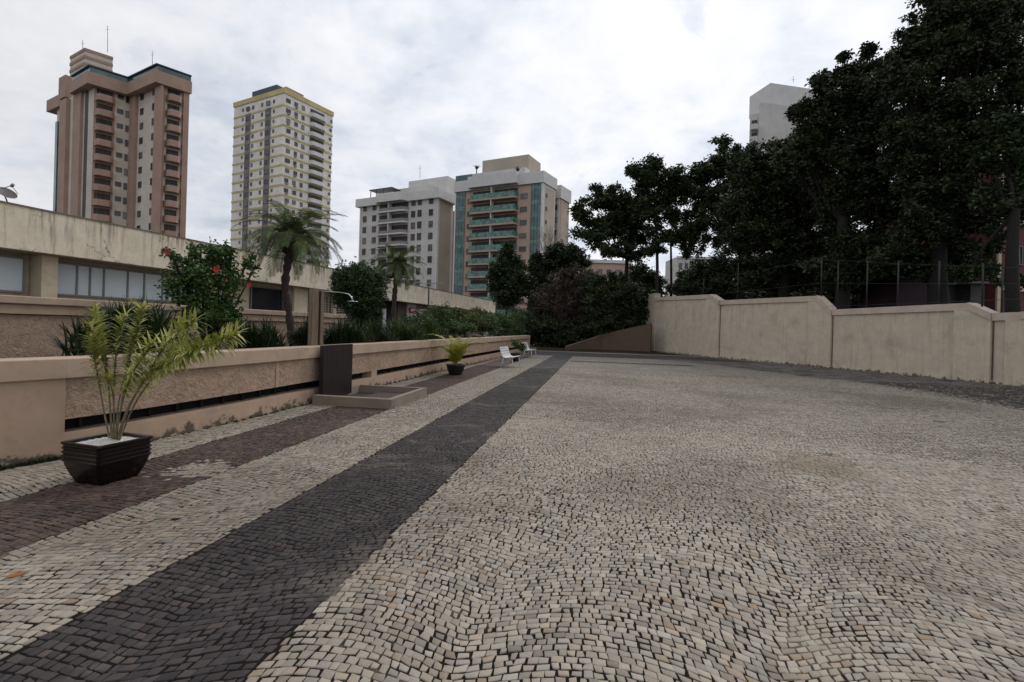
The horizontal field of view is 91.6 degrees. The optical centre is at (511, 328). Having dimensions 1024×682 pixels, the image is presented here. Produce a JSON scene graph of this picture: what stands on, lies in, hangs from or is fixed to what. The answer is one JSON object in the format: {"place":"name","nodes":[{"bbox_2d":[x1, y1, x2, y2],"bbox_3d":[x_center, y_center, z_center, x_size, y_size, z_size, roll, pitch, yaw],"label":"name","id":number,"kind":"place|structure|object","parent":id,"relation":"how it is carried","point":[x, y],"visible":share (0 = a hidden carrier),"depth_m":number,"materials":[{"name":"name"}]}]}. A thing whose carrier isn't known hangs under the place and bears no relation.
{"place":"outdoors","nodes":[
{"label":"outdoors","id":0,"kind":"place"},
{"bbox_2d":[46,48,191,237],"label":"apartment tower","id":1,"kind":"structure","parent":0,"point":[121,151],"depth_m":97.53,"materials":[{"name":"beige concrete"}]},
{"bbox_2d":[114,210,120,215],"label":"window","id":2,"kind":"structure","parent":1,"relation":"in","point":[118,213],"depth_m":99.17,"materials":[{"name":"grey glass"}]},
{"bbox_2d":[116,137,122,142],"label":"window","id":3,"kind":"structure","parent":1,"relation":"in","point":[119,140],"depth_m":99.13,"materials":[{"name":"grey glass"}]},
{"bbox_2d":[0,313,343,323],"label":"terrace ground","id":4,"kind":"structure","parent":0,"point":[91,316],"depth_m":11.35,"materials":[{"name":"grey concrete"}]},
{"bbox_2d":[230,85,333,266],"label":"apartment tower","id":5,"kind":"structure","parent":0,"point":[282,145],"depth_m":151.26,"materials":[{"name":"beige concrete"}]},
{"bbox_2d":[238,198,329,266],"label":"lower windows","id":6,"kind":"structure","parent":5,"relation":"in","point":[286,200],"depth_m":151.33,"materials":[{"name":"grey glass"}]},
{"bbox_2d":[384,335,482,338],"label":"garden soil","id":7,"kind":"structure","parent":0,"point":[449,337],"depth_m":45.12,"materials":[{"name":"brown soil"}]},
{"bbox_2d":[22,293,210,355],"bbox_3d":[-6.426,0.058,8.502,3.112,1.425,2.578,2,0,10],"label":"strap leaf clump","id":8,"kind":"object","parent":7,"relation":"on","point":[157,323],"visible":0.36,"depth_m":8.19,"materials":[{"name":"green plant"}]},
{"bbox_2d":[111,328,226,352],"bbox_3d":[-5.856,0.363,8.631,2.314,0.847,1.766,2,0,10],"label":"strap leaf clump","id":9,"kind":"object","parent":7,"relation":"on","point":[183,341],"visible":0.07,"depth_m":8.48,"materials":[{"name":"green plant"}]},
{"bbox_2d":[0,295,346,357],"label":"terrace wall","id":10,"kind":"structure","parent":7,"relation":"on","point":[17,340],"depth_m":10.80,"materials":[{"name":"pink paint"}]},
{"bbox_2d":[153,236,261,349],"bbox_3d":[-6.362,-0.587,10.248,1.631,2.741,3.380,2,0,10],"label":"flowering shrub","id":11,"kind":"object","parent":7,"relation":"on","point":[222,311],"visible":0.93,"depth_m":10.22,"materials":[{"name":"green plant"}]},
{"bbox_2d":[223,311,299,349],"bbox_3d":[-5.195,0.214,10.304,2.083,1.180,1.565,2,0,10],"label":"strap leaf clump","id":12,"kind":"object","parent":7,"relation":"on","point":[266,337],"visible":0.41,"depth_m":10.12,"materials":[{"name":"green plant"}]},
{"bbox_2d":[231,199,345,342],"bbox_3d":[-5.324,-1.035,11.941,2.471,3.694,2.513,2,0,10],"label":"palm tree","id":13,"kind":"object","parent":7,"relation":"on","point":[289,241],"visible":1,"depth_m":11.81,"materials":[{"name":"green plant"}]},
{"bbox_2d":[285,310,328,345],"bbox_3d":[-4.803,0.164,11.597,1.302,1.304,1.037,2,0,10],"label":"strap leaf clump","id":14,"kind":"object","parent":7,"relation":"on","point":[300,333],"visible":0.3,"depth_m":11.47,"materials":[{"name":"green plant"}]},
{"bbox_2d":[323,311,375,344],"bbox_3d":[-4.433,0.169,13.363,2.473,1.314,1.745,2,0,10],"label":"strap leaf clump","id":15,"kind":"object","parent":7,"relation":"on","point":[341,333],"visible":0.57,"depth_m":13.11,"materials":[{"name":"green plant"}]},
{"bbox_2d":[327,256,390,330],"bbox_3d":[-4.898,-0.755,15.971,1.965,3.153,2.245,2,0,-36],"label":"clipped tree","id":16,"kind":"object","parent":7,"relation":"on","point":[364,286],"visible":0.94,"depth_m":15.54,"materials":[{"name":"green plant"}]},
{"bbox_2d":[361,318,405,342],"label":"strap leaf clump","id":17,"kind":"object","parent":7,"relation":"on","point":[380,333],"visible":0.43,"depth_m":14.79,"materials":[{"name":"green plant"}]},
{"bbox_2d":[370,244,426,322],"bbox_3d":[-4.314,-1.079,18.363,2.244,3.818,2.300,2,0,10],"label":"palm tree","id":18,"kind":"object","parent":7,"relation":"on","point":[396,270],"visible":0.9,"depth_m":18.24,"materials":[{"name":"green plant"}]},
{"bbox_2d":[382,317,430,340],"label":"strap leaf clump","id":19,"kind":"object","parent":7,"relation":"on","point":[410,333],"visible":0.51,"depth_m":16.55,"materials":[{"name":"green plant"}]},
{"bbox_2d":[399,308,438,331],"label":"garden shrub","id":20,"kind":"object","parent":7,"relation":"on","point":[419,317],"visible":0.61,"depth_m":18.27,"materials":[{"name":"green plant"}]},
{"bbox_2d":[417,282,442,313],"bbox_3d":[-3.625,-0.570,21.500,1.161,2.836,0.118,2,0,0],"label":"lamp post","id":21,"kind":"object","parent":7,"relation":"on","point":[429,289],"visible":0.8,"depth_m":21.47,"materials":[{"name":"grey metal"}]},
{"bbox_2d":[420,313,440,339],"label":"strap leaf clump","id":22,"kind":"object","parent":7,"relation":"on","point":[431,330],"visible":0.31,"depth_m":18.90,"materials":[{"name":"green plant"}]},
{"bbox_2d":[426,301,465,338],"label":"garden shrub","id":23,"kind":"object","parent":7,"relation":"on","point":[446,327],"visible":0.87,"depth_m":21.29,"materials":[{"name":"green plant"}]},
{"bbox_2d":[446,306,487,337],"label":"garden hedge","id":24,"kind":"object","parent":7,"relation":"on","point":[460,311],"visible":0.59,"depth_m":26.87,"materials":[{"name":"green plant"}]},
{"bbox_2d":[450,307,531,336],"bbox_3d":[-1.113,-0.268,32.021,2.983,2.695,17.767,2,0,10],"label":"garden hedge","id":25,"kind":"object","parent":7,"relation":"on","point":[498,322],"visible":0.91,"depth_m":33.01,"materials":[{"name":"green plant"}]},
{"bbox_2d":[507,306,541,334],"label":"garden hedge","id":26,"kind":"object","parent":7,"relation":"on","point":[532,324],"visible":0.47,"depth_m":43.26,"materials":[{"name":"green plant"}]},
{"bbox_2d":[489,300,500,336],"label":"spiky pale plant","id":27,"kind":"object","parent":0,"point":[495,314],"visible":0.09,"depth_m":37.41,"materials":[{"name":"green plant"}]},
{"bbox_2d":[0,0,1022,296],"label":"sky","id":28,"kind":"structure","parent":0,"point":[414,90],"materials":[{"name":"white"}]},
{"bbox_2d":[487,335,657,351],"bbox_3d":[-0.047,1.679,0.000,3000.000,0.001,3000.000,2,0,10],"label":"ground","id":29,"kind":"structure","parent":0,"point":[541,347],"depth_m":46.50,"materials":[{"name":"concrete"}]},
{"bbox_2d":[0,200,494,336],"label":"building","id":30,"kind":"structure","parent":29,"relation":"on","point":[48,253],"depth_m":18.67,"materials":[{"name":"beige paint"}]},
{"bbox_2d":[0,183,17,201],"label":"satellite dish","id":31,"kind":"object","parent":30,"relation":"on","point":[5,192],"visible":0.98,"depth_m":15.63,"materials":[{"name":"metal"}]},
{"bbox_2d":[0,255,25,292],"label":"window","id":32,"kind":"structure","parent":30,"relation":"in","point":[12,268],"depth_m":16.13,"materials":[{"name":"glass"}]},
{"bbox_2d":[57,262,167,301],"bbox_3d":[-15.342,-1.717,19.220,0.090,1.168,4.317,2,0,15],"label":"window","id":33,"kind":"structure","parent":30,"relation":"in","point":[78,280],"depth_m":18.96,"materials":[{"name":"glass"}]},
{"bbox_2d":[167,276,203,301],"bbox_3d":[-14.533,-1.694,22.200,0.090,1.168,1.860,2,0,15],"label":"window","id":34,"kind":"structure","parent":30,"relation":"in","point":[168,300],"depth_m":21.48,"materials":[{"name":"glass"}]},
{"bbox_2d":[249,286,282,310],"bbox_3d":[-13.248,-1.508,26.945,0.090,1.369,2.389,2,0,15],"label":"window","id":35,"kind":"structure","parent":30,"relation":"in","point":[261,298],"depth_m":26.83,"materials":[{"name":"black glass"}]},
{"bbox_2d":[410,307,416,312],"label":"wall sign","id":36,"kind":"object","parent":30,"relation":"attached to","point":[412,309],"visible":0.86,"depth_m":42.40,"materials":[{"name":"red"}]},
{"bbox_2d":[355,176,455,291],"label":"apartment tower","id":37,"kind":"structure","parent":29,"relation":"on","point":[419,214],"depth_m":127.25,"materials":[{"name":"white concrete"}]},
{"bbox_2d":[417,210,421,216],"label":"window","id":38,"kind":"structure","parent":37,"relation":"in","point":[419,212],"depth_m":125.57,"materials":[{"name":"grey glass"}]},
{"bbox_2d":[427,256,431,262],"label":"window","id":39,"kind":"structure","parent":37,"relation":"in","point":[429,258],"depth_m":123.91,"materials":[{"name":"grey glass"}]},
{"bbox_2d":[428,221,432,226],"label":"window","id":40,"kind":"structure","parent":37,"relation":"in","point":[430,223],"depth_m":123.91,"materials":[{"name":"grey glass"}]},
{"bbox_2d":[483,240,536,335],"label":"leafy tree","id":41,"kind":"object","parent":29,"relation":"on","point":[510,283],"visible":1,"depth_m":49.22,"materials":[{"name":"green plant"}]},
{"bbox_2d":[452,154,570,335],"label":"apartment tower","id":42,"kind":"structure","parent":29,"relation":"on","point":[499,202],"depth_m":113.81,"materials":[{"name":"teal concrete"}]},
{"bbox_2d":[519,233,525,237],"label":"window","id":43,"kind":"structure","parent":42,"relation":"in","point":[521,235],"depth_m":111.04,"materials":[{"name":"grey glass"}]},
{"bbox_2d":[519,246,525,251],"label":"window","id":44,"kind":"structure","parent":42,"relation":"in","point":[522,248],"depth_m":110.96,"materials":[{"name":"grey glass"}]},
{"bbox_2d":[520,206,526,211],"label":"window","id":45,"kind":"structure","parent":42,"relation":"in","point":[522,209],"depth_m":110.96,"materials":[{"name":"grey glass"}]},
{"bbox_2d":[520,220,526,224],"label":"window","id":46,"kind":"structure","parent":42,"relation":"in","point":[522,222],"depth_m":110.99,"materials":[{"name":"grey glass"}]},
{"bbox_2d":[520,193,527,198],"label":"window","id":47,"kind":"structure","parent":42,"relation":"in","point":[525,195],"depth_m":111.00,"materials":[{"name":"grey glass"}]},
{"bbox_2d":[531,222,559,257],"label":"bare tree","id":48,"kind":"object","parent":29,"relation":"on","point":[549,237],"visible":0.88,"depth_m":60.14,"materials":[{"name":"grey plant"}]},
{"bbox_2d":[526,239,593,293],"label":"leafy tree","id":49,"kind":"object","parent":29,"relation":"on","point":[557,256],"visible":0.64,"depth_m":54.95,"materials":[{"name":"green plant"}]},
{"bbox_2d":[526,264,599,323],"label":"leafy tree","id":50,"kind":"object","parent":29,"relation":"on","point":[555,302],"visible":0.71,"depth_m":47.36,"materials":[{"name":"green plant"}]},
{"bbox_2d":[523,291,605,347],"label":"bushy tree","id":51,"kind":"object","parent":29,"relation":"on","point":[554,333],"visible":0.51,"depth_m":45.80,"materials":[{"name":"green plant"}]},
{"bbox_2d":[567,181,654,275],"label":"spreading tree","id":52,"kind":"object","parent":29,"relation":"on","point":[615,223],"visible":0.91,"depth_m":46.02,"materials":[{"name":"green plant"}]},
{"bbox_2d":[578,269,650,337],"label":"bushy tree","id":53,"kind":"object","parent":29,"relation":"on","point":[613,303],"visible":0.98,"depth_m":44.29,"materials":[{"name":"green plant"}]},
{"bbox_2d":[619,261,668,298],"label":"leafy tree","id":54,"kind":"object","parent":29,"relation":"on","point":[637,272],"visible":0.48,"depth_m":50.97,"materials":[{"name":"green plant"}]},
{"bbox_2d":[665,256,710,296],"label":"apartment building","id":55,"kind":"structure","parent":29,"relation":"on","point":[677,262],"depth_m":131.30,"materials":[{"name":"white concrete"}]},
{"bbox_2d":[648,293,1023,386],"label":"boundary wall","id":56,"kind":"structure","parent":29,"relation":"on","point":[973,342],"depth_m":25.56,"materials":[{"name":"paint"}]},
{"bbox_2d":[703,257,1023,312],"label":"wire fence","id":57,"kind":"object","parent":56,"relation":"on","point":[1002,283],"visible":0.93,"depth_m":23.34,"materials":[{"name":"grey metal"}]},
{"bbox_2d":[585,259,632,280],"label":"apartment building","id":58,"kind":"structure","parent":0,"point":[603,267],"depth_m":95.00,"materials":[{"name":"beige concrete"}]},
{"bbox_2d":[533,347,690,355],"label":"road","id":59,"kind":"structure","parent":0,"point":[599,351],"depth_m":39.72,"materials":[{"name":"stone"}]},
{"bbox_2d":[565,324,651,351],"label":"ramp wall","id":60,"kind":"structure","parent":59,"relation":"on","point":[638,338],"depth_m":42.67,"materials":[{"name":"brown concrete"}]},
{"bbox_2d":[472,347,1001,384],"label":"plaza paving","id":61,"kind":"structure","parent":0,"point":[693,368],"depth_m":23.58,"materials":[{"name":"stone"}]},
{"bbox_2d":[0,335,529,468],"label":"planter wall","id":62,"kind":"structure","parent":61,"relation":"on","point":[48,405],"depth_m":7.24,"materials":[{"name":"pink paint"}]},
{"bbox_2d":[481,354,532,365],"bbox_3d":[-2.229,1.584,13.779,1.130,0.001,36.400,2,0,10],"label":"red paving stripe","id":63,"kind":"object","parent":61,"relation":"on","point":[498,362],"visible":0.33,"depth_m":24.19,"materials":[{"name":"stone"}]},
{"bbox_2d":[511,352,520,360],"bbox_3d":[0.176,1.446,25.000,0.500,0.420,0.500,2,0,10],"label":"plant pot","id":64,"kind":"object","parent":63,"relation":"on","point":[515,358],"visible":0.79,"depth_m":24.81,"materials":[{"name":"black plastic"}]},
{"bbox_2d":[510,338,526,351],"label":"bushy potted plant","id":65,"kind":"object","parent":64,"relation":"in","point":[515,343],"visible":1,"depth_m":24.83,"materials":[{"name":"green plant"}]},
{"bbox_2d":[499,346,519,367],"bbox_3d":[-0.083,1.220,21.022,0.637,0.864,1.350,2,0,14],"label":"garden bench","id":66,"kind":"object","parent":61,"relation":"on","point":[507,355],"visible":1,"depth_m":20.90,"materials":[{"name":"white paint"}]},
{"bbox_2d":[0,365,1023,681],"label":"joint sand","id":67,"kind":"structure","parent":61,"relation":"on","point":[548,567],"depth_m":3.61,"materials":[{"name":"grey sand"}]},
{"bbox_2d":[0,361,485,470],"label":"weeds","id":68,"kind":"object","parent":67,"relation":"on","point":[29,462],"visible":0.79,"depth_m":5.48,"materials":[{"name":"green plant"}]},
{"bbox_2d":[0,365,501,555],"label":"red paving stones","id":69,"kind":"object","parent":67,"relation":"on","point":[153,484],"visible":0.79,"depth_m":4.94,"materials":[{"name":"brown stone"}]},
{"bbox_2d":[60,432,152,485],"bbox_3d":[-4.094,1.324,5.040,0.544,0.425,0.544,2,0,17],"label":"plant pot","id":70,"kind":"object","parent":69,"relation":"on","point":[101,459],"visible":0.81,"depth_m":4.87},
{"bbox_2d":[71,296,251,439],"bbox_3d":[-3.466,0.417,5.072,2.113,1.477,0.916,2,0,10],"label":"potted plant","id":71,"kind":"object","parent":70,"relation":"in","point":[160,363],"visible":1,"depth_m":4.87,"materials":[{"name":"green plant"}]},
{"bbox_2d":[446,363,464,374],"bbox_3d":[-1.925,1.411,16.976,0.650,0.372,0.650,2,0,10],"label":"plant pot","id":72,"kind":"object","parent":69,"relation":"on","point":[453,369],"visible":0.9,"depth_m":16.75,"materials":[{"name":"black plastic"}]},
{"bbox_2d":[426,334,490,364],"bbox_3d":[-1.818,0.744,17.055,1.870,1.060,1.929,2,0,-42],"label":"potted palm","id":73,"kind":"object","parent":72,"relation":"in","point":[455,352],"visible":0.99,"depth_m":16.85,"materials":[{"name":"green plant"}]},
{"bbox_2d":[0,365,1023,681],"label":"pale paving stones","id":74,"kind":"object","parent":67,"relation":"on","point":[984,487],"visible":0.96,"depth_m":3.88,"materials":[{"name":"beige stone"}]},
{"bbox_2d":[4,570,28,578],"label":"fallen leaf","id":75,"kind":"object","parent":74,"relation":"on","point":[17,574],"visible":1,"depth_m":3.12,"materials":[{"name":"brown plant"}]},
{"bbox_2d":[307,289,426,408],"bbox_3d":[-3.215,0.377,10.845,2.208,2.367,2.030,2,0,10],"label":"garden shower","id":76,"kind":"object","parent":74,"relation":"on","point":[336,388],"visible":0.86,"depth_m":10.61,"materials":[{"name":"grey concrete"}]},
{"bbox_2d":[0,367,1023,681],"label":"dark paving stones","id":77,"kind":"object","parent":67,"relation":"on","point":[390,465],"visible":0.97,"depth_m":3.23,"materials":[{"name":"black stone"}]},
{"bbox_2d":[522,342,535,357],"bbox_3d":[0.984,1.250,28.551,0.637,0.864,1.350,2,0,14],"label":"garden bench","id":78,"kind":"object","parent":61,"relation":"on","point":[528,349],"visible":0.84,"depth_m":28.58,"materials":[{"name":"white paint"}]},
{"bbox_2d":[534,355,571,367],"bbox_3d":[0.100,1.649,13.373,1.200,0.001,36.400,2,0,10],"label":"dark paving stripe","id":79,"kind":"object","parent":61,"relation":"on","point":[554,361],"visible":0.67,"depth_m":24.75,"materials":[{"name":"stone"}]},
{"bbox_2d":[532,350,679,355],"bbox_3d":[7.266,1.850,36.765,11.800,0.001,0.550,2,0,10],"label":"kerb line","id":80,"kind":"object","parent":61,"relation":"on","point":[614,353],"visible":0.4,"depth_m":36.74,"materials":[{"name":"grey concrete"}]},
{"bbox_2d":[571,361,690,365],"bbox_3d":[6.199,1.820,25.684,6.300,0.001,0.750,2,0,10],"label":"thin dark stripe","id":81,"kind":"object","parent":61,"relation":"on","point":[630,363],"visible":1,"depth_m":25.69,"materials":[{"name":"stone"}]},
{"bbox_2d":[521,351,772,363],"bbox_3d":[8.352,1.881,33.099,15.200,0.001,5.300,2,0,10],"label":"cross paving stripe","id":82,"kind":"object","parent":61,"relation":"on","point":[629,356],"visible":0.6,"depth_m":32.76,"materials":[{"name":"stone"}]},
{"bbox_2d":[660,359,1023,387],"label":"worn dark border","id":83,"kind":"object","parent":61,"relation":"on","point":[822,372],"visible":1,"depth_m":22.29,"materials":[{"name":"grey stone"}]},
{"bbox_2d":[878,155,1023,312],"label":"red building","id":84,"kind":"structure","parent":0,"point":[992,296],"depth_m":33.38,"materials":[{"name":"paint"}]},
{"bbox_2d":[1019,246,1022,264],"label":"window","id":85,"kind":"structure","parent":84,"relation":"in","point":[1020,247],"depth_m":33.86,"materials":[{"name":"grey glass"}]},
{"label":"upper ground","id":86,"kind":"structure","parent":0,"visible":0},
{"bbox_2d":[624,152,706,292],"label":"spreading tree","id":87,"kind":"object","parent":86,"relation":"on","point":[662,196],"visible":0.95,"depth_m":43.70,"materials":[{"name":"green plant"}]},
{"bbox_2d":[670,133,743,295],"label":"spreading tree","id":88,"kind":"object","parent":86,"relation":"on","point":[703,193],"visible":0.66,"depth_m":43.30,"materials":[{"name":"green plant"}]},
{"bbox_2d":[664,248,751,299],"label":"bushy tree","id":89,"kind":"object","parent":86,"relation":"on","point":[714,267],"visible":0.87,"depth_m":43.82,"materials":[{"name":"green plant"}]},
{"bbox_2d":[673,265,755,299],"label":"bushy tree","id":90,"kind":"object","parent":86,"relation":"on","point":[679,273],"visible":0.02,"depth_m":56.78,"materials":[{"name":"green plant"}]},
{"bbox_2d":[741,283,802,298],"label":"bushy tree","id":91,"kind":"object","parent":86,"relation":"on","point":[758,293],"visible":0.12,"depth_m":54.60,"materials":[{"name":"green plant"}]},
{"bbox_2d":[709,119,835,297],"bbox_3d":[19.644,-7.910,36.259,10.544,15.631,5.398,2,0,-1],"label":"tree","id":92,"kind":"object","parent":86,"relation":"on","point":[761,198],"visible":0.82,"depth_m":35.17,"materials":[{"name":"green plant"}]},
{"bbox_2d":[749,83,836,256],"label":"apartment building","id":93,"kind":"structure","parent":86,"relation":"on","point":[770,104],"depth_m":119.29,"materials":[{"name":"white paint"}]},
{"bbox_2d":[789,285,856,304],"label":"bushy tree","id":94,"kind":"object","parent":86,"relation":"on","point":[806,293],"visible":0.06,"depth_m":54.87,"materials":[{"name":"green plant"}]},
{"bbox_2d":[766,40,914,308],"bbox_3d":[21.150,-8.951,31.255,10.586,17.788,5.836,2,0,10],"label":"tree","id":95,"kind":"object","parent":86,"relation":"on","point":[855,187],"visible":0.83,"depth_m":30.41,"materials":[{"name":"green plant"}]},
{"bbox_2d":[828,292,862,308],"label":"bushy tree","id":96,"kind":"object","parent":86,"relation":"on","point":[854,302],"visible":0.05,"depth_m":54.27,"materials":[{"name":"green plant"}]},
{"bbox_2d":[808,251,972,307],"bbox_3d":[26.902,-2.920,34.587,13.006,6.068,4.715,2,0,-5],"label":"bushy tree","id":97,"kind":"object","parent":86,"relation":"on","point":[832,293],"visible":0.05,"depth_m":33.99,"materials":[{"name":"green plant"}]},
{"bbox_2d":[862,276,926,307],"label":"garden shed","id":98,"kind":"structure","parent":86,"relation":"on","point":[912,292],"depth_m":31.17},
{"bbox_2d":[857,0,1023,304],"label":"tree","id":99,"kind":"object","parent":86,"relation":"on","point":[968,50],"visible":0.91,"depth_m":26.42,"materials":[{"name":"green plant"}]},
{"bbox_2d":[948,284,958,303],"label":"garden shed","id":100,"kind":"structure","parent":86,"relation":"on","point":[952,292],"depth_m":31.00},
{"bbox_2d":[956,281,992,305],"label":"garden shed","id":101,"kind":"structure","parent":86,"relation":"on","point":[968,293],"depth_m":30.02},
{"bbox_2d":[942,43,1023,312],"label":"tree","id":102,"kind":"object","parent":86,"relation":"on","point":[1009,148],"visible":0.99,"depth_m":23.93,"materials":[{"name":"green plant"}]}
]}

